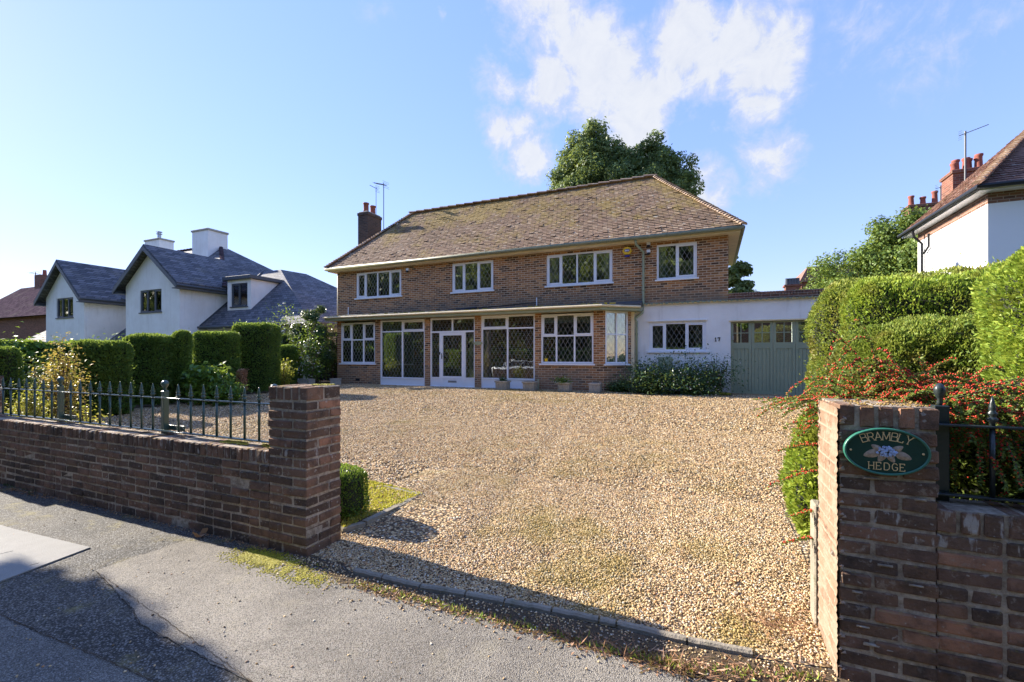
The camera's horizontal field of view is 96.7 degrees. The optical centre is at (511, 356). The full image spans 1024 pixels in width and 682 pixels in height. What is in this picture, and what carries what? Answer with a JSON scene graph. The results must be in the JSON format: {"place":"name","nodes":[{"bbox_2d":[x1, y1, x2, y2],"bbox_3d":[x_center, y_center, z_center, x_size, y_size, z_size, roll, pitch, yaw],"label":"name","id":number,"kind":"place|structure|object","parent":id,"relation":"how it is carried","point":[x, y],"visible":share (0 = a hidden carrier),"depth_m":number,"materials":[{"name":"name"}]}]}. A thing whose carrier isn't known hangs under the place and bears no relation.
{"place":"outdoors","nodes":[
{"label":"outdoors","id":0,"kind":"place"},
{"bbox_2d":[22,381,329,417],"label":"soil","id":1,"kind":"structure","parent":0,"point":[137,406],"depth_m":14.96,"materials":[{"name":"soil"}]},
{"bbox_2d":[0,342,25,415],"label":"hedge","id":2,"kind":"object","parent":1,"relation":"on","point":[10,367],"visible":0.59,"depth_m":9.45,"materials":[{"name":"green plant"}]},
{"bbox_2d":[0,321,193,402],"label":"laurel hedge","id":3,"kind":"object","parent":1,"relation":"on","point":[32,347],"visible":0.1,"depth_m":11.41,"materials":[{"name":"green plant"}]},
{"bbox_2d":[121,333,176,405],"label":"hedge","id":4,"kind":"object","parent":1,"relation":"on","point":[152,359],"visible":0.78,"depth_m":11.90,"materials":[{"name":"green plant"}]},
{"bbox_2d":[176,361,238,405],"bbox_3d":[-8.304,0.730,12.438,1.768,1.238,1.438,0,0,24],"label":"fatsia","id":5,"kind":"object","parent":1,"relation":"on","point":[200,378],"visible":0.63,"depth_m":12.06,"materials":[{"name":"green plant"}]},
{"bbox_2d":[199,373,252,406],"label":"shrub","id":6,"kind":"object","parent":1,"relation":"on","point":[223,390],"visible":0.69,"depth_m":11.86,"materials":[{"name":"green plant"}]},
{"bbox_2d":[230,318,290,392],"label":"hedge","id":7,"kind":"object","parent":1,"relation":"on","point":[260,344],"visible":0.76,"depth_m":14.59,"materials":[{"name":"green plant"}]},
{"bbox_2d":[280,344,298,384],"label":"hedge","id":8,"kind":"object","parent":1,"relation":"on","point":[286,352],"visible":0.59,"depth_m":17.23,"materials":[{"name":"green plant"}]},
{"bbox_2d":[280,333,303,380],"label":"hedge","id":9,"kind":"object","parent":1,"relation":"on","point":[284,340],"visible":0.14,"depth_m":19.22,"materials":[{"name":"green plant"}]},
{"bbox_2d":[298,378,314,383],"bbox_3d":[-7.899,0.960,17.500,0.603,0.240,0.320,0,0,24],"label":"planter trough","id":10,"kind":"object","parent":1,"relation":"on","point":[304,381],"visible":0.69,"depth_m":17.37,"materials":[{"name":"stone"}]},
{"bbox_2d":[287,313,334,381],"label":"blossom shrub","id":11,"kind":"object","parent":1,"relation":"on","point":[311,366],"visible":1,"depth_m":17.48,"materials":[{"name":"green plant"}]},
{"bbox_2d":[318,323,336,378],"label":"climbing shrub","id":12,"kind":"object","parent":1,"relation":"on","point":[332,368],"visible":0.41,"depth_m":20.14,"materials":[{"name":"green plant"}]},
{"bbox_2d":[341,521,365,531],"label":"edging stone","id":13,"kind":"object","parent":1,"relation":"on","point":[353,526],"visible":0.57,"depth_m":3.90,"materials":[{"name":"concrete"}]},
{"bbox_2d":[340,516,369,532],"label":"bed soil","id":14,"kind":"structure","parent":1,"relation":"on","point":[349,520],"depth_m":4.08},
{"bbox_2d":[340,461,369,518],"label":"box shrub","id":15,"kind":"object","parent":14,"relation":"on","point":[353,494],"visible":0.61,"depth_m":4.12,"materials":[{"name":"green plant"}]},
{"bbox_2d":[340,480,421,526],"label":"ground cover","id":16,"kind":"object","parent":14,"relation":"on","point":[370,512],"visible":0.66,"depth_m":4.60,"materials":[{"name":"green plant"}]},
{"bbox_2d":[362,505,398,524],"bbox_3d":[-1.204,1.482,4.189,0.060,0.095,0.448,0,0,23],"label":"edging stone","id":17,"kind":"object","parent":1,"relation":"on","point":[375,517],"visible":0.5,"depth_m":4.14,"materials":[{"name":"concrete"}]},
{"bbox_2d":[810,499,818,623],"bbox_3d":[1.732,1.185,2.558,0.075,0.730,0.125,0,0,24],"label":"concrete stub","id":18,"kind":"object","parent":1,"relation":"on","point":[814,565],"visible":0.28,"depth_m":2.52,"materials":[{"name":"concrete"}]},
{"bbox_2d":[799,252,1000,403],"bbox_3d":[6.527,-0.133,7.158,3.529,2.736,3.045,0,0,37],"label":"hedge","id":19,"kind":"object","parent":1,"relation":"on","point":[823,312],"visible":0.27,"depth_m":7.07,"materials":[{"name":"green plant"}]},
{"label":"flower bed","id":20,"kind":"structure","parent":1,"relation":"on","visible":0},
{"bbox_2d":[698,353,735,391],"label":"wispy shrub","id":21,"kind":"object","parent":20,"relation":"on","point":[718,383],"visible":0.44,"depth_m":13.04,"materials":[{"name":"green plant"}]},
{"bbox_2d":[0,484,831,681],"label":"pavement","id":22,"kind":"structure","parent":0,"point":[31,598],"depth_m":2.90,"materials":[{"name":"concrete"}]},
{"bbox_2d":[0,525,89,581],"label":"access cover","id":23,"kind":"object","parent":22,"relation":"on","point":[21,552],"visible":1,"depth_m":3.50,"materials":[{"name":"concrete"}]},
{"bbox_2d":[0,615,149,681],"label":"pavement patch","id":24,"kind":"object","parent":22,"relation":"on","point":[22,657],"visible":1,"depth_m":2.23,"materials":[{"name":"asphalt"}]},
{"bbox_2d":[0,614,157,681],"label":"pavement crack","id":25,"kind":"object","parent":22,"relation":"on","point":[85,650],"visible":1,"depth_m":2.29,"materials":[{"name":"asphalt"}]},
{"bbox_2d":[0,415,269,547],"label":"front wall","id":26,"kind":"structure","parent":22,"relation":"on","point":[219,487],"depth_m":4.21,"materials":[{"name":"brick"}]},
{"bbox_2d":[0,376,3,414],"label":"gatepost","id":27,"kind":"object","parent":26,"relation":"on","point":[1,377],"visible":0.12,"depth_m":6.04,"materials":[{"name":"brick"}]},
{"bbox_2d":[0,377,277,442],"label":"railing","id":28,"kind":"object","parent":26,"relation":"on","point":[166,427],"visible":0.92,"depth_m":4.49,"materials":[{"name":"metal"}]},
{"bbox_2d":[0,485,290,557],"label":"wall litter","id":29,"kind":"object","parent":22,"relation":"on","point":[146,519],"depth_m":4.28,"materials":[{"name":"brown plant"}]},
{"bbox_2d":[268,383,340,556],"bbox_3d":[-1.650,0.882,3.640,0.417,1.337,0.364,0,0,24],"label":"gatepost","id":30,"kind":"object","parent":22,"relation":"on","point":[304,469],"visible":1,"depth_m":3.50,"materials":[{"name":"brick"}]},
{"bbox_2d":[353,567,384,579],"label":"edging stone","id":31,"kind":"object","parent":22,"relation":"on","point":[365,573],"visible":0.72,"depth_m":3.11,"materials":[{"name":"concrete"}]},
{"bbox_2d":[95,540,680,681],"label":"pavement patch","id":32,"kind":"object","parent":22,"relation":"on","point":[194,596],"visible":0.99,"depth_m":2.47,"materials":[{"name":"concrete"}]},
{"bbox_2d":[96,571,252,681],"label":"pavement crack","id":33,"kind":"object","parent":32,"relation":"on","point":[177,629],"visible":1,"depth_m":2.44,"materials":[{"name":"asphalt"}]},
{"bbox_2d":[217,545,352,593],"bbox_3d":[-1.660,1.494,3.241,1.308,0.015,0.378,0,0,24],"label":"pavement moss","id":34,"kind":"object","parent":32,"relation":"on","point":[258,558],"visible":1,"depth_m":3.29,"materials":[{"name":"plant"}]},
{"bbox_2d":[382,574,421,589],"bbox_3d":[-0.728,1.510,3.011,0.294,0.080,0.050,0,0,24],"label":"edging stone","id":35,"kind":"object","parent":22,"relation":"on","point":[401,581],"visible":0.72,"depth_m":3.00,"materials":[{"name":"concrete"}]},
{"bbox_2d":[8,513,849,681],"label":"loose stones","id":36,"kind":"object","parent":22,"relation":"on","point":[573,631],"visible":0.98,"depth_m":2.54,"materials":[{"name":"gravel"}]},
{"bbox_2d":[420,583,466,596],"bbox_3d":[-0.439,1.510,2.904,0.304,0.080,0.048,0,0,17],"label":"edging stone","id":37,"kind":"object","parent":22,"relation":"on","point":[443,590],"visible":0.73,"depth_m":2.89,"materials":[{"name":"concrete"}]},
{"bbox_2d":[465,591,505,604],"bbox_3d":[-0.165,1.510,2.814,0.248,0.080,0.048,0,0,19],"label":"edging stone","id":38,"kind":"object","parent":22,"relation":"on","point":[500,600],"visible":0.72,"depth_m":2.80,"materials":[{"name":"concrete"}]},
{"bbox_2d":[505,598,551,613],"bbox_3d":[0.097,1.509,2.720,0.283,0.082,0.048,0,0,20],"label":"edging stone","id":39,"kind":"object","parent":22,"relation":"on","point":[535,607],"visible":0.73,"depth_m":2.70,"materials":[{"name":"concrete"}]},
{"bbox_2d":[293,555,853,681],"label":"dirt strip","id":40,"kind":"object","parent":22,"relation":"on","point":[635,636],"visible":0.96,"depth_m":2.45,"materials":[{"name":"soil"}]},
{"bbox_2d":[345,577,827,681],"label":"leaf litter","id":41,"kind":"object","parent":40,"relation":"on","point":[697,669],"visible":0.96,"depth_m":2.32,"materials":[{"name":"plant"}]},
{"bbox_2d":[350,578,824,681],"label":"weeds","id":42,"kind":"object","parent":40,"relation":"on","point":[634,655],"visible":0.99,"depth_m":2.29,"materials":[{"name":"green plant"}]},
{"bbox_2d":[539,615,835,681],"bbox_3d":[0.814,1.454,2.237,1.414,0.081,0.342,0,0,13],"label":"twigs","id":43,"kind":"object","parent":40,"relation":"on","point":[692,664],"visible":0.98,"depth_m":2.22,"materials":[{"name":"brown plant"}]},
{"bbox_2d":[552,607,598,623],"bbox_3d":[0.365,1.509,2.623,0.262,0.082,0.048,0,0,20],"label":"edging stone","id":44,"kind":"object","parent":22,"relation":"on","point":[572,614],"visible":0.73,"depth_m":2.61,"materials":[{"name":"concrete"}]},
{"bbox_2d":[600,616,616,627],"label":"edging stone","id":45,"kind":"object","parent":22,"relation":"on","point":[608,621],"visible":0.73,"depth_m":2.54,"materials":[{"name":"concrete"}]},
{"bbox_2d":[617,620,685,644],"bbox_3d":[0.754,1.510,2.465,0.354,0.080,0.051,0,0,24],"label":"edging stone","id":46,"kind":"object","parent":22,"relation":"on","point":[653,632],"visible":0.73,"depth_m":2.45,"materials":[{"name":"concrete"}]},
{"bbox_2d":[688,636,752,657],"bbox_3d":[1.066,1.511,2.339,0.299,0.079,0.048,0,0,20],"label":"edging stone","id":47,"kind":"object","parent":22,"relation":"on","point":[721,647],"visible":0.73,"depth_m":2.32,"materials":[{"name":"concrete"}]},
{"bbox_2d":[817,397,939,681],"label":"gatepost","id":48,"kind":"object","parent":22,"relation":"on","point":[878,588],"visible":0.94,"depth_m":2.06,"materials":[{"name":"brick"}]},
{"bbox_2d":[843,428,931,475],"bbox_3d":[1.669,0.423,2.032,0.313,0.210,0.030,0,0,24],"label":"house sign","id":49,"kind":"object","parent":48,"relation":"attached to","point":[888,451],"visible":1,"depth_m":2.03,"materials":[{"name":"green metal"}]},
{"bbox_2d":[936,498,1023,681],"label":"front wall","id":50,"kind":"structure","parent":22,"relation":"on","point":[980,600],"depth_m":1.93,"materials":[{"name":"brick"}]},
{"bbox_2d":[753,318,1023,544],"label":"cotoneaster","id":51,"kind":"object","parent":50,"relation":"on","point":[961,400],"visible":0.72,"depth_m":2.29,"materials":[{"name":"green plant"}]},
{"bbox_2d":[930,383,1023,502],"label":"railing","id":52,"kind":"object","parent":50,"relation":"on","point":[943,442],"visible":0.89,"depth_m":2.08,"materials":[{"name":"metal"}]},
{"bbox_2d":[51,384,832,667],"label":"gravel drive","id":53,"kind":"structure","parent":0,"point":[419,523],"depth_m":4.57,"materials":[{"name":"gravel"}]},
{"bbox_2d":[4,381,56,420],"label":"golden shrub","id":54,"kind":"object","parent":53,"relation":"on","point":[31,406],"visible":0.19,"depth_m":7.39,"materials":[{"name":"yellow plant"}]},
{"bbox_2d":[8,351,88,419],"bbox_3d":[-10.147,0.653,9.834,1.487,1.576,1.389,0,0,4],"label":"garden shrub","id":55,"kind":"object","parent":53,"relation":"on","point":[34,376],"visible":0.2,"depth_m":9.69,"materials":[{"name":"green plant"}]},
{"bbox_2d":[26,331,96,421],"bbox_3d":[-9.122,0.460,9.276,1.237,1.968,1.082,0,0,40],"label":"maple","id":56,"kind":"object","parent":53,"relation":"on","point":[61,369],"visible":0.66,"depth_m":9.14,"materials":[{"name":"yellow plant"}]},
{"bbox_2d":[65,395,108,425],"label":"yellow shrub","id":57,"kind":"object","parent":53,"relation":"on","point":[86,417],"visible":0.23,"depth_m":7.19,"materials":[{"name":"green plant"}]},
{"bbox_2d":[69,336,136,415],"bbox_3d":[-9.568,0.349,10.617,1.543,2.086,1.174,0,0,-9],"label":"hedge","id":58,"kind":"object","parent":53,"relation":"on","point":[113,362],"visible":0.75,"depth_m":10.35,"materials":[{"name":"green plant"}]},
{"bbox_2d":[170,329,199,402],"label":"hedge","id":59,"kind":"object","parent":53,"relation":"on","point":[184,346],"visible":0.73,"depth_m":12.47,"materials":[{"name":"green plant"}]},
{"bbox_2d":[191,330,247,392],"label":"hedge","id":60,"kind":"object","parent":53,"relation":"on","point":[215,347],"visible":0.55,"depth_m":13.69,"materials":[{"name":"green plant"}]},
{"bbox_2d":[235,368,250,390],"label":"dry bush","id":61,"kind":"object","parent":53,"relation":"on","point":[241,376],"visible":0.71,"depth_m":13.13,"materials":[{"name":"brown plant"}]},
{"bbox_2d":[277,357,297,384],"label":"grassy shrub","id":62,"kind":"object","parent":53,"relation":"on","point":[284,381],"visible":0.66,"depth_m":15.56,"materials":[{"name":"green plant"}]},
{"bbox_2d":[76,384,806,492],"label":"gravel stones","id":63,"kind":"object","parent":53,"relation":"on","point":[402,394],"visible":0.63,"depth_m":10.50,"materials":[{"name":"gravel"}]},
{"bbox_2d":[181,390,787,579],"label":"scattered leaves","id":64,"kind":"object","parent":53,"relation":"on","point":[583,454],"visible":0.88,"depth_m":7.02,"materials":[{"name":"brown plant"}]},
{"bbox_2d":[494,374,510,389],"bbox_3d":[-0.301,0.815,14.951,0.415,0.520,0.415,0,0,24],"label":"stone planter","id":65,"kind":"object","parent":53,"relation":"on","point":[502,384],"visible":0.98,"depth_m":14.81,"materials":[{"name":"stone"}]},
{"bbox_2d":[231,410,792,504],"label":"gravel stones","id":66,"kind":"object","parent":53,"relation":"on","point":[425,427],"visible":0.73,"depth_m":6.63,"materials":[{"name":"gravel"}]},
{"bbox_2d":[522,381,538,390],"bbox_3d":[0.587,0.917,14.563,0.485,0.317,0.425,0,0,24],"label":"stone planter","id":67,"kind":"object","parent":53,"relation":"on","point":[530,385],"visible":1,"depth_m":14.41,"materials":[{"name":"stone"}]},
{"bbox_2d":[552,375,572,391],"bbox_3d":[1.538,0.810,14.082,0.683,0.530,0.531,0,0,24],"label":"stone planter","id":68,"kind":"object","parent":53,"relation":"on","point":[564,384],"visible":0.99,"depth_m":13.96,"materials":[{"name":"stone"}]},
{"bbox_2d":[313,468,831,664],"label":"gravel stones","id":69,"kind":"object","parent":53,"relation":"on","point":[633,540],"visible":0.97,"depth_m":3.39,"materials":[{"name":"gravel"}]},
{"bbox_2d":[588,382,602,392],"bbox_3d":[2.515,0.930,13.720,0.362,0.290,0.362,0,0,24],"label":"stone planter","id":70,"kind":"object","parent":53,"relation":"on","point":[594,387],"visible":0.99,"depth_m":13.57,"materials":[{"name":"stone"}]},
{"bbox_2d":[604,376,640,391],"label":"green clump","id":71,"kind":"object","parent":53,"relation":"on","point":[612,387],"visible":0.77,"depth_m":13.88,"materials":[{"name":"green plant"}]},
{"bbox_2d":[607,353,701,395],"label":"dark shrub","id":72,"kind":"object","parent":53,"relation":"on","point":[642,383],"visible":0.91,"depth_m":13.03,"materials":[{"name":"green plant"}]},
{"bbox_2d":[631,343,758,396],"bbox_3d":[5.114,0.385,13.106,3.339,1.479,3.280,0,0,-27],"label":"white flower shrub","id":73,"kind":"object","parent":53,"relation":"on","point":[696,385],"visible":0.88,"depth_m":12.71,"materials":[{"name":"green plant"}]},
{"bbox_2d":[701,553,821,664],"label":"drive litter","id":74,"kind":"object","parent":53,"relation":"on","point":[782,626],"visible":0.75,"depth_m":2.54,"materials":[{"name":"brown plant"}]},
{"bbox_2d":[825,309,989,400],"bbox_3d":[4.147,0.463,4.369,1.878,1.829,1.426,0,0,24],"label":"hedge","id":75,"kind":"object","parent":53,"relation":"on","point":[933,339],"visible":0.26,"depth_m":4.20,"materials":[{"name":"green plant"}]},
{"bbox_2d":[832,257,994,338],"bbox_3d":[5.500,-0.023,5.619,2.523,2.621,1.428,0,0,37],"label":"hedge","id":76,"kind":"object","parent":53,"relation":"on","point":[880,299],"visible":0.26,"depth_m":5.61,"materials":[{"name":"green plant"}]},
{"bbox_2d":[950,416,1023,504],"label":"bush","id":77,"kind":"object","parent":53,"relation":"on","point":[966,486],"visible":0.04,"depth_m":2.28,"materials":[{"name":"green plant"}]},
{"bbox_2d":[962,246,1023,418],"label":"hedge","id":78,"kind":"object","parent":53,"relation":"on","point":[997,300],"visible":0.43,"depth_m":3.06,"materials":[{"name":"green plant"}]},
{"bbox_2d":[0,0,1023,298],"label":"sky","id":79,"kind":"structure","parent":0,"point":[270,125],"materials":[{"name":"blue"}]},
{"bbox_3d":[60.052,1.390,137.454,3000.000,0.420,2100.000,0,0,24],"label":"ground","id":80,"kind":"structure","parent":0,"visible":0},
{"bbox_2d":[0,270,46,339],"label":"brick house","id":81,"kind":"structure","parent":80,"relation":"on","point":[16,307],"depth_m":35.91,"materials":[{"name":"brick"}]},
{"bbox_2d":[28,228,336,381],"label":"white house","id":82,"kind":"structure","parent":80,"relation":"on","point":[209,280],"depth_m":24.13,"materials":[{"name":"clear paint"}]},
{"bbox_2d":[55,297,73,318],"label":"window","id":83,"kind":"structure","parent":82,"relation":"in","point":[64,305],"depth_m":26.89,"materials":[{"name":"black glass"}]},
{"bbox_2d":[138,289,161,313],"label":"window","id":84,"kind":"structure","parent":82,"relation":"in","point":[151,300],"depth_m":23.48,"materials":[{"name":"black glass"}]},
{"bbox_2d":[229,283,247,307],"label":"window","id":85,"kind":"structure","parent":82,"relation":"in","point":[239,290],"depth_m":23.54,"materials":[{"name":"glass"}]},
{"bbox_2d":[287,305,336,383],"bbox_3d":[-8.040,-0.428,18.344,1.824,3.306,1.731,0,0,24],"label":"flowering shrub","id":86,"kind":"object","parent":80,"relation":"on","point":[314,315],"visible":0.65,"depth_m":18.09,"materials":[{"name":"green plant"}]},
{"bbox_2d":[323,174,823,394],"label":"brick house","id":87,"kind":"structure","parent":80,"relation":"on","point":[581,287],"depth_m":15.95,"materials":[{"name":"brown brick"}]},
{"bbox_2d":[339,322,375,364],"bbox_3d":[-6.082,-0.521,17.957,1.836,1.660,0.160,0,0,24],"label":"window","id":88,"kind":"structure","parent":87,"relation":"in","point":[357,339],"depth_m":18.01,"materials":[{"name":"white plastic"}]},
{"bbox_2d":[354,269,401,299],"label":"window","id":89,"kind":"structure","parent":87,"relation":"in","point":[379,284],"depth_m":18.86,"materials":[{"name":"white plastic"}]},
{"bbox_2d":[387,328,413,364],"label":"inner window","id":90,"kind":"structure","parent":87,"relation":"in","point":[399,329],"depth_m":18.41,"materials":[{"name":"white plastic"}]},
{"bbox_2d":[380,319,424,385],"bbox_3d":[-4.115,-0.138,17.142,2.049,2.502,0.078,0,0,24],"label":"window","id":91,"kind":"structure","parent":87,"relation":"in","point":[384,380],"depth_m":17.20,"materials":[{"name":"white plastic"}]},
{"bbox_2d":[440,332,463,386],"bbox_3d":[-2.139,0.093,16.233,0.973,1.912,0.121,0,0,24],"label":"front door","id":92,"kind":"structure","parent":87,"relation":"in","point":[445,380],"depth_m":16.29,"materials":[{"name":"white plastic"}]},
{"bbox_2d":[450,260,494,293],"bbox_3d":[-1.458,-2.978,17.089,1.853,1.161,0.272,0,0,24],"label":"window","id":93,"kind":"structure","parent":87,"relation":"in","point":[458,290],"depth_m":17.18,"materials":[{"name":"white plastic"}]},
{"bbox_2d":[469,331,490,377],"bbox_3d":[-1.173,0.040,16.985,0.950,1.980,0.070,0,0,24],"label":"inner door","id":94,"kind":"structure","parent":87,"relation":"in","point":[487,335],"depth_m":16.88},
{"bbox_2d":[481,314,534,388],"bbox_3d":[-0.141,-0.165,15.406,1.993,2.497,0.078,0,0,24],"label":"window","id":95,"kind":"structure","parent":87,"relation":"in","point":[516,383],"depth_m":15.40,"materials":[{"name":"white plastic"}]},
{"bbox_2d":[539,313,594,365],"bbox_3d":[1.769,-0.554,14.587,1.841,1.649,0.272,0,0,24],"label":"window","id":96,"kind":"structure","parent":87,"relation":"in","point":[577,317],"depth_m":14.53,"materials":[{"name":"white plastic"}]},
{"bbox_2d":[545,249,613,287],"bbox_3d":[2.276,-2.968,15.457,2.389,1.135,0.272,0,0,24],"label":"window","id":97,"kind":"structure","parent":87,"relation":"in","point":[552,260],"depth_m":15.44,"materials":[{"name":"white plastic"}]},
{"bbox_2d":[604,311,630,365],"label":"window","id":98,"kind":"structure","parent":87,"relation":"in","point":[614,326],"depth_m":14.36,"materials":[{"name":"glass"}]},
{"bbox_2d":[655,242,698,281],"bbox_3d":[5.140,-2.952,14.206,1.280,1.153,0.272,0,0,24],"label":"window","id":99,"kind":"structure","parent":87,"relation":"in","point":[661,249],"depth_m":14.15,"materials":[{"name":"white plastic"}]},
{"bbox_2d":[647,321,707,352],"bbox_3d":[5.118,-0.596,14.107,1.752,0.952,0.272,0,0,24],"label":"window","id":100,"kind":"structure","parent":87,"relation":"in","point":[699,330],"depth_m":14.01,"materials":[{"name":"white plastic"}]},
{"bbox_2d":[731,320,809,394],"bbox_3d":[7.498,0.072,13.071,2.200,2.215,0.080,0,0,24],"label":"garage door","id":101,"kind":"structure","parent":87,"relation":"in","point":[777,366],"depth_m":13.09,"materials":[{"name":"green paint"}]},
{"bbox_2d":[545,116,704,195],"bbox_3d":[6.792,-6.985,28.867,10.081,16.380,5.729,0,0,24],"label":"evergreen tree","id":102,"kind":"object","parent":80,"relation":"on","point":[594,155],"visible":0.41,"depth_m":27.66,"materials":[{"name":"green plant"}]},
{"bbox_2d":[728,257,760,342],"bbox_3d":[13.641,-2.527,26.841,2.138,7.660,2.356,0,0,24],"label":"tree","id":103,"kind":"object","parent":80,"relation":"on","point":[737,271],"visible":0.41,"depth_m":26.57,"materials":[{"name":"green plant"}]},
{"bbox_2d":[733,278,802,343],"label":"distant chimney house","id":104,"kind":"structure","parent":80,"relation":"on","point":[792,284],"depth_m":33.53,"materials":[{"name":"red brick"}]},
{"bbox_2d":[796,266,859,288],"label":"distant gabled house","id":105,"kind":"structure","parent":80,"relation":"on","point":[802,275],"depth_m":38.03,"materials":[{"name":"red brick"}]},
{"bbox_2d":[796,204,931,289],"bbox_3d":[16.568,-2.502,19.477,7.894,7.714,5.552,0,0,24],"label":"pale tree","id":106,"kind":"object","parent":80,"relation":"on","point":[882,250],"visible":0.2,"depth_m":19.21,"materials":[{"name":"green plant"}]},
{"bbox_2d":[777,387,954,540],"bbox_3d":[2.195,0.660,2.780,1.013,1.050,0.778,0,0,24],"label":"conifer bush","id":107,"kind":"object","parent":80,"relation":"on","point":[800,492],"visible":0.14,"depth_m":2.80,"materials":[{"name":"green plant"}]},
{"bbox_2d":[897,124,1023,273],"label":"white house","id":108,"kind":"structure","parent":80,"relation":"on","point":[974,216],"depth_m":12.05,"materials":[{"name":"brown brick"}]},
{"bbox_3d":[-8.578,0.040,20.769,2.811,2.280,0.200,0,0,24],"label":"side wall","id":109,"kind":"object","parent":80,"relation":"on","visible":0},
{"bbox_2d":[317,340,335,380],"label":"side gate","id":110,"kind":"structure","parent":109,"relation":"attached to","point":[326,379],"depth_m":20.53,"materials":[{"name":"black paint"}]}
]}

